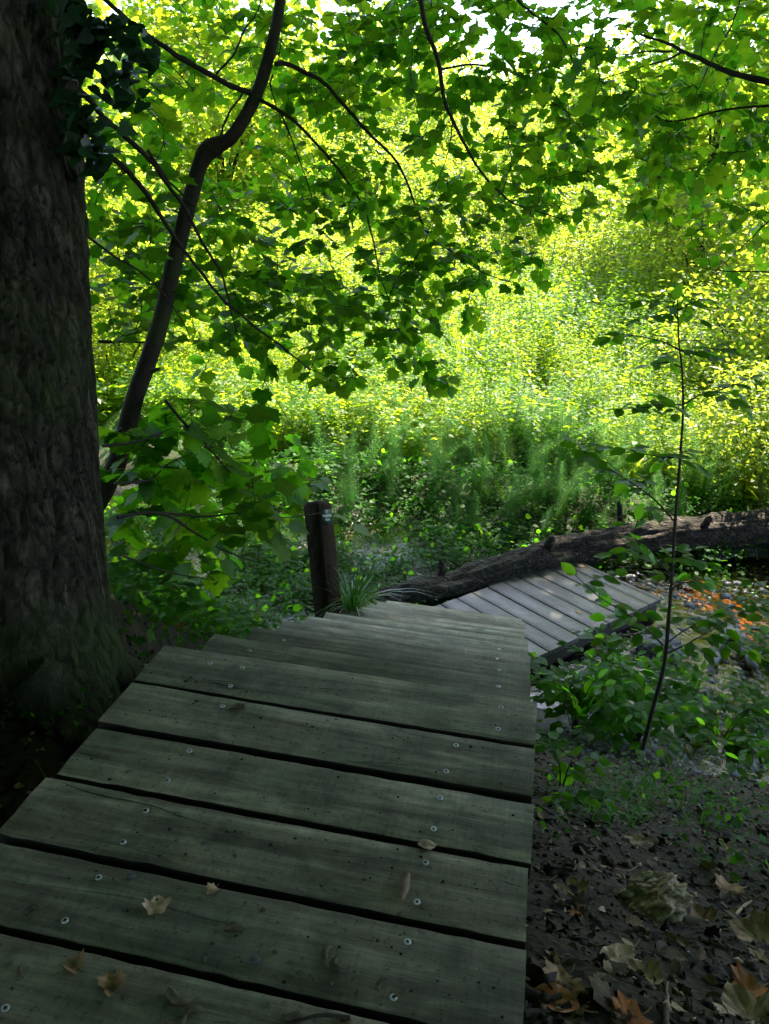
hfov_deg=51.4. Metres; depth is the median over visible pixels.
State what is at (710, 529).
fallen log
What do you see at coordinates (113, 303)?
shrub
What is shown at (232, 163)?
shrub
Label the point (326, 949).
seed husk
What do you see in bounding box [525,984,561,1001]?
stick
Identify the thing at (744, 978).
dry leaf
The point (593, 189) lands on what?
shrub
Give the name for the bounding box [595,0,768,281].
lit tree
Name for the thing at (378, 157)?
shrub
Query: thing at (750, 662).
rock
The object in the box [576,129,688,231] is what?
shrub
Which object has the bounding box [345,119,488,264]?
shrub
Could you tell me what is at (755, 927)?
dry leaf
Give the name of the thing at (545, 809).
stick
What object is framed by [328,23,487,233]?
shrub
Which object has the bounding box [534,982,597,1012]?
dry leaf
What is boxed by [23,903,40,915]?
seed husk
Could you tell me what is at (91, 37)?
ivy
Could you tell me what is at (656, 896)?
rotten wood chunk
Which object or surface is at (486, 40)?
sky
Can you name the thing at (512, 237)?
shrub
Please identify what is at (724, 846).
dry leaf
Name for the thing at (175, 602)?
herb cover
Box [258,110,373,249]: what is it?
shrub
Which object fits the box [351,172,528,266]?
shrub
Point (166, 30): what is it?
lit tree
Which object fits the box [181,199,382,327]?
shrub
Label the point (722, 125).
shrub
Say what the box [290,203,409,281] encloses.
shrub
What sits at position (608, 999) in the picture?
stick
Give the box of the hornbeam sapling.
[560,284,768,750]
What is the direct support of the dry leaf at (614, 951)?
on the ground at (56, 754)
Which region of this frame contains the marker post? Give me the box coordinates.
[304,500,342,617]
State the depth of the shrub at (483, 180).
27.41 m
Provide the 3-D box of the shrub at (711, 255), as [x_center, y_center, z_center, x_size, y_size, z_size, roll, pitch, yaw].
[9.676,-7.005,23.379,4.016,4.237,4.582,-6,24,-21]
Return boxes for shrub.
[82,56,110,117]
[84,138,220,385]
[86,145,225,327]
[97,0,212,146]
[153,162,251,249]
[154,127,290,236]
[162,1,268,136]
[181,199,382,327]
[185,64,318,169]
[199,36,301,167]
[205,160,295,265]
[228,24,363,178]
[233,157,335,228]
[251,210,354,266]
[257,41,394,214]
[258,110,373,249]
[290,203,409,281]
[299,0,459,184]
[306,9,439,200]
[318,115,423,252]
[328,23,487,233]
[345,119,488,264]
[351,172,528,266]
[368,95,483,185]
[382,105,548,240]
[408,223,529,278]
[411,55,550,179]
[429,116,575,262]
[438,110,628,245]
[473,52,618,186]
[476,177,586,275]
[477,150,644,271]
[504,154,672,267]
[522,210,673,285]
[541,10,666,202]
[561,156,637,252]
[568,216,730,284]
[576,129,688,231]
[592,163,768,331]
[593,25,739,172]
[620,264,768,414]
[647,68,768,170]
[664,226,767,285]
[667,350,768,507]
[687,158,768,356]
[712,202,768,430]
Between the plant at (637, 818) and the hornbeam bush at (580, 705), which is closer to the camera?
the plant at (637, 818)
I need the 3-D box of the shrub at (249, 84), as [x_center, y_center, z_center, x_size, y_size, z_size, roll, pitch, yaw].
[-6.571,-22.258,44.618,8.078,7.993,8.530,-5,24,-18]
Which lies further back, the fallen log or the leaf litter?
the fallen log
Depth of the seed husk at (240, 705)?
2.35 m
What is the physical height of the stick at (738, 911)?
0.097 m
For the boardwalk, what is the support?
on the ground at (56, 754)
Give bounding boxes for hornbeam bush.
[527,651,676,753]
[535,727,629,817]
[557,623,666,704]
[566,651,708,765]
[652,642,741,715]
[668,676,768,776]
[713,624,768,696]
[719,668,768,740]
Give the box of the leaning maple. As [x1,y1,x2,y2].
[100,0,551,509]
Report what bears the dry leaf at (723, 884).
on the ground at (56, 754)
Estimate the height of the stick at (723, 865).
0.096 m
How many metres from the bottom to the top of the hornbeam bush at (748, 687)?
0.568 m
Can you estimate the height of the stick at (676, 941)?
0.096 m
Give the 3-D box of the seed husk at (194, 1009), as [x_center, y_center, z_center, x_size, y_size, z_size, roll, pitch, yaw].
[-0.357,0.932,1.493,0.038,0.019,0.020,-6,24,-21]
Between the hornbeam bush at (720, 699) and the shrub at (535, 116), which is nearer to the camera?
the hornbeam bush at (720, 699)
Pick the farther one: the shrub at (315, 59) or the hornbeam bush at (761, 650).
the shrub at (315, 59)
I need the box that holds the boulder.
[636,630,682,664]
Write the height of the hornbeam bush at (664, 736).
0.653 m
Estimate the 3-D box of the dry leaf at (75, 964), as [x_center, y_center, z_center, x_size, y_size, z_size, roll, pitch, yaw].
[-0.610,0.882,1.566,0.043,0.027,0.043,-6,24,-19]
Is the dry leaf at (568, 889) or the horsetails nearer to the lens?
the dry leaf at (568, 889)
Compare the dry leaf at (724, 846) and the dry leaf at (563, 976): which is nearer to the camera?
the dry leaf at (563, 976)
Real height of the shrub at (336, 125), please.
8.069 m
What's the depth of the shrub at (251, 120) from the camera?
35.96 m
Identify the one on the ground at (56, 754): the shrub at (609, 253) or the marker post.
the shrub at (609, 253)
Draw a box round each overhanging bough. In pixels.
[308,0,619,237]
[508,0,768,289]
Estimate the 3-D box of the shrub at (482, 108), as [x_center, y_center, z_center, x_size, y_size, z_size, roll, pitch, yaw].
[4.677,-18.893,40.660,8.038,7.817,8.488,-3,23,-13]
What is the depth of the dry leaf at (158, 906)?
1.71 m
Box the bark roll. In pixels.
[397,871,409,901]
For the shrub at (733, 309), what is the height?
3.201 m
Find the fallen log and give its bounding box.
[366,501,768,605]
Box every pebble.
[126,872,134,878]
[250,956,259,963]
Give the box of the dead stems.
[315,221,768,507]
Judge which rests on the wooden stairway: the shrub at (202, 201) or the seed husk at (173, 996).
the seed husk at (173, 996)
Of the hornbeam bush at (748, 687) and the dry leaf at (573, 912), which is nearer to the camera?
the dry leaf at (573, 912)
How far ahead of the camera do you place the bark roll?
1.76 m
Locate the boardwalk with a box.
[434,561,660,674]
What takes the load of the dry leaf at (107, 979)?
on the wooden stairway
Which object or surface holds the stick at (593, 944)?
on the ground at (56, 754)
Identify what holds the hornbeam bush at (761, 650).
on the ground at (56, 754)
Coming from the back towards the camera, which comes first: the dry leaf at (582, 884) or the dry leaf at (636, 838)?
the dry leaf at (636, 838)
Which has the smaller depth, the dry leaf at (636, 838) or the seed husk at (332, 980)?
the seed husk at (332, 980)
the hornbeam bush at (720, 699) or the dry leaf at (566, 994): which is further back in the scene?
the hornbeam bush at (720, 699)
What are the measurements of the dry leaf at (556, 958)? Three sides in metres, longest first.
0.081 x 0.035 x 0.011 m
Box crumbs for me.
[0,655,516,1018]
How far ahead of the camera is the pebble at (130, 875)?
1.77 m
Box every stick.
[523,1001,571,1018]
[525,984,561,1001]
[535,802,607,850]
[587,941,601,948]
[591,987,612,1003]
[662,996,669,1023]
[665,929,682,947]
[710,825,766,863]
[713,975,731,983]
[717,849,741,868]
[734,900,751,915]
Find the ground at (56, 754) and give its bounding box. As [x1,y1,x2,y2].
[0,80,768,1023]
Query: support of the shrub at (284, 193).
on the ground at (56, 754)
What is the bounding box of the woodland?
[84,19,737,146]
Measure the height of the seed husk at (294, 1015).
0.018 m
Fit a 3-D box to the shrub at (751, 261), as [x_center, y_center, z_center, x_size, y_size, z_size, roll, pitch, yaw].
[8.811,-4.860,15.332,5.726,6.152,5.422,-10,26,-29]
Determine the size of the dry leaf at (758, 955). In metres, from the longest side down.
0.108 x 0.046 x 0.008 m
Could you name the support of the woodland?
on the ground at (56, 754)
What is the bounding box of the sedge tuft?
[270,551,437,620]
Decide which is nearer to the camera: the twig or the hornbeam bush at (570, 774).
the twig
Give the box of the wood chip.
[418,839,436,849]
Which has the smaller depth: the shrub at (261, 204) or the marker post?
the marker post
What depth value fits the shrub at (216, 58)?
44.26 m
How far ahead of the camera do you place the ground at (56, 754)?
4.02 m
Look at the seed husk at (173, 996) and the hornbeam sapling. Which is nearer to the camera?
the seed husk at (173, 996)
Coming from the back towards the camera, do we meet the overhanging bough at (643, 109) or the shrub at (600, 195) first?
the shrub at (600, 195)
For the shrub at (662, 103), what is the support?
on the ground at (56, 754)
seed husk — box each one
[17,963,24,977]
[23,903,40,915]
[162,1015,186,1023]
[165,986,191,1006]
[184,1004,203,1015]
[225,921,245,930]
[232,703,245,709]
[282,1010,302,1020]
[320,945,332,967]
[329,974,341,986]
[331,955,341,970]
[376,976,387,990]
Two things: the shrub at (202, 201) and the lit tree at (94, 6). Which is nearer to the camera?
the lit tree at (94, 6)
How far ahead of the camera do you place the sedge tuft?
5.41 m
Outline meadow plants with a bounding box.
[89,215,768,507]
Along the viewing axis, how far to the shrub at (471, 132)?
32.77 m
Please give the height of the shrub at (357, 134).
9.220 m
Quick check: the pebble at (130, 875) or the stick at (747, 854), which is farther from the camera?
the stick at (747, 854)
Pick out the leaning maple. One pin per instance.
(424, 263)
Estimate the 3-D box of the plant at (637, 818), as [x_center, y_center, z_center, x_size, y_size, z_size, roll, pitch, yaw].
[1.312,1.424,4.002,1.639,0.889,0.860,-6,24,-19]
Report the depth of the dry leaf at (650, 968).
1.98 m
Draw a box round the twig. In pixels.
[288,1013,349,1023]
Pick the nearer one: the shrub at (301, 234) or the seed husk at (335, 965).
the seed husk at (335, 965)
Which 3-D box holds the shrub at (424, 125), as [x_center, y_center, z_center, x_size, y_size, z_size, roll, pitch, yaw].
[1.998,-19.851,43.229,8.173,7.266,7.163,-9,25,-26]
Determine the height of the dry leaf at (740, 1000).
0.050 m
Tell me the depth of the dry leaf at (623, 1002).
1.78 m
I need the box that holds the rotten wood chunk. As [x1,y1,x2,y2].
[617,870,693,923]
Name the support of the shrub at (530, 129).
on the ground at (56, 754)
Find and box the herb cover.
[3,432,768,881]
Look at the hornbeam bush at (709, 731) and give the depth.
6.20 m
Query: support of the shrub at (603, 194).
on the ground at (56, 754)
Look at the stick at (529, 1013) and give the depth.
1.75 m
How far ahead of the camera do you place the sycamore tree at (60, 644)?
2.99 m
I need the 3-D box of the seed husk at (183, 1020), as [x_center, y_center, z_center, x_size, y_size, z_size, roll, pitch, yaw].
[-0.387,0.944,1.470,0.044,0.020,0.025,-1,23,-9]
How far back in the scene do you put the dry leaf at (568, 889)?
2.50 m
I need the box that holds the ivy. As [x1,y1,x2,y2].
[44,0,164,186]
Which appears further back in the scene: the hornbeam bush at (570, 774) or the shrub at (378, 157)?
the shrub at (378, 157)
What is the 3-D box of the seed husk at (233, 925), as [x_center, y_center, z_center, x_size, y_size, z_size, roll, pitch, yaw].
[-0.310,0.867,1.668,0.043,0.020,0.024,1,22,-3]
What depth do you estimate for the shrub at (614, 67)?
39.27 m
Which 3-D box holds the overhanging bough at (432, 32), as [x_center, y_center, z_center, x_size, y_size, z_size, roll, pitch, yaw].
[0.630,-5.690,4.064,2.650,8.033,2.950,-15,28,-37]
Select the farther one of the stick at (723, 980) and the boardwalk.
the boardwalk
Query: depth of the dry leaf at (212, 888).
1.75 m
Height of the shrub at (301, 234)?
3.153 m
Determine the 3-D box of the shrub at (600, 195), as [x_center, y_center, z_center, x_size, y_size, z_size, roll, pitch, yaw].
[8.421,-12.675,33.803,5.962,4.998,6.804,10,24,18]
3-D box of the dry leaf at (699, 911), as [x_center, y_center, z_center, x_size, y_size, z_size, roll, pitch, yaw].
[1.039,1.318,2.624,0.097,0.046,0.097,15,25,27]
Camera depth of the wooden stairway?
1.91 m
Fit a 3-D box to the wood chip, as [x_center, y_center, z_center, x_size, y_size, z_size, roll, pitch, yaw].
[0.102,0.789,1.896,0.046,0.020,0.026,7,23,10]
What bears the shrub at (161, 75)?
on the ground at (56, 754)
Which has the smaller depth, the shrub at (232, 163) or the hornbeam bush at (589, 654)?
the hornbeam bush at (589, 654)
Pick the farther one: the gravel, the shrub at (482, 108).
the shrub at (482, 108)
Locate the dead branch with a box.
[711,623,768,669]
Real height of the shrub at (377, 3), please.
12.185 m
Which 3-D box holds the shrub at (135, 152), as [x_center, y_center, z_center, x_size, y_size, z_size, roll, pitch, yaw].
[-5.662,-5.358,16.637,5.285,4.781,5.005,14,25,26]
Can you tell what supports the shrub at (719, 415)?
on the ground at (56, 754)
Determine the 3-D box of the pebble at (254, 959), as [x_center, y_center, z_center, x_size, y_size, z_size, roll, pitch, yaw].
[-0.260,0.896,1.597,0.020,0.012,0.016,7,23,10]
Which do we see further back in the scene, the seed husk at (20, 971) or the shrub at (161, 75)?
the shrub at (161, 75)
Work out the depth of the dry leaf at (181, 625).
3.98 m
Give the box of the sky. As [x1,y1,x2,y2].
[86,0,767,84]
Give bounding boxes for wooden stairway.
[0,600,536,1023]
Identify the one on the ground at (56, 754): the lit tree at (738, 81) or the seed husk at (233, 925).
the lit tree at (738, 81)
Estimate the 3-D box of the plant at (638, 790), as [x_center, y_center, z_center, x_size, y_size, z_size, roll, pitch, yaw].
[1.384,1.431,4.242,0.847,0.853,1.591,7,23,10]
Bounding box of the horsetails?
[101,357,768,536]
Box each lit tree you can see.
[82,0,177,251]
[93,0,351,258]
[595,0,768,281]
[729,14,768,221]
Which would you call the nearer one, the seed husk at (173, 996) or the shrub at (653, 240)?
the seed husk at (173, 996)
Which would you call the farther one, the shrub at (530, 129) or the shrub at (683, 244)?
the shrub at (530, 129)
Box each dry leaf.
[63,949,85,973]
[97,968,126,996]
[142,895,170,921]
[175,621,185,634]
[206,882,218,894]
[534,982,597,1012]
[542,958,585,999]
[543,951,559,964]
[552,883,571,892]
[567,876,588,894]
[567,909,587,918]
[600,939,639,967]
[611,990,653,1023]
[624,833,646,849]
[628,956,666,995]
[690,902,717,921]
[712,982,768,1023]
[715,873,747,894]
[720,841,728,849]
[729,906,768,944]
[731,959,768,997]
[749,948,768,964]
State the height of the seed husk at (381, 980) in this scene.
0.015 m
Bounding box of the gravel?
[560,565,768,783]
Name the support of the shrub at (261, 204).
on the ground at (56, 754)
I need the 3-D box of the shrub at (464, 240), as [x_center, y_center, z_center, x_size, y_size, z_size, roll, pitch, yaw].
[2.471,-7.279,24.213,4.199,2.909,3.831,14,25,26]
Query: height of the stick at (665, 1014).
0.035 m
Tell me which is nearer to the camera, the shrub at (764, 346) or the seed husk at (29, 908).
the seed husk at (29, 908)
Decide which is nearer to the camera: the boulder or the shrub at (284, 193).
the boulder
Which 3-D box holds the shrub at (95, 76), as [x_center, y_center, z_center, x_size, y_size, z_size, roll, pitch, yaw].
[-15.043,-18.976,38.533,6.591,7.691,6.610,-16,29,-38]
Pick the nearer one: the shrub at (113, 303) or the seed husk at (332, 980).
the seed husk at (332, 980)
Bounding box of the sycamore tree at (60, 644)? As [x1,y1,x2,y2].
[0,0,373,755]
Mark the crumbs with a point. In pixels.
(263, 909)
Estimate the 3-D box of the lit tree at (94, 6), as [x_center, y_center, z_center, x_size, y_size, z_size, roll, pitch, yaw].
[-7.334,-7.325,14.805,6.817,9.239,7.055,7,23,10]
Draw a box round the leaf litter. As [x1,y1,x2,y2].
[0,591,768,1023]

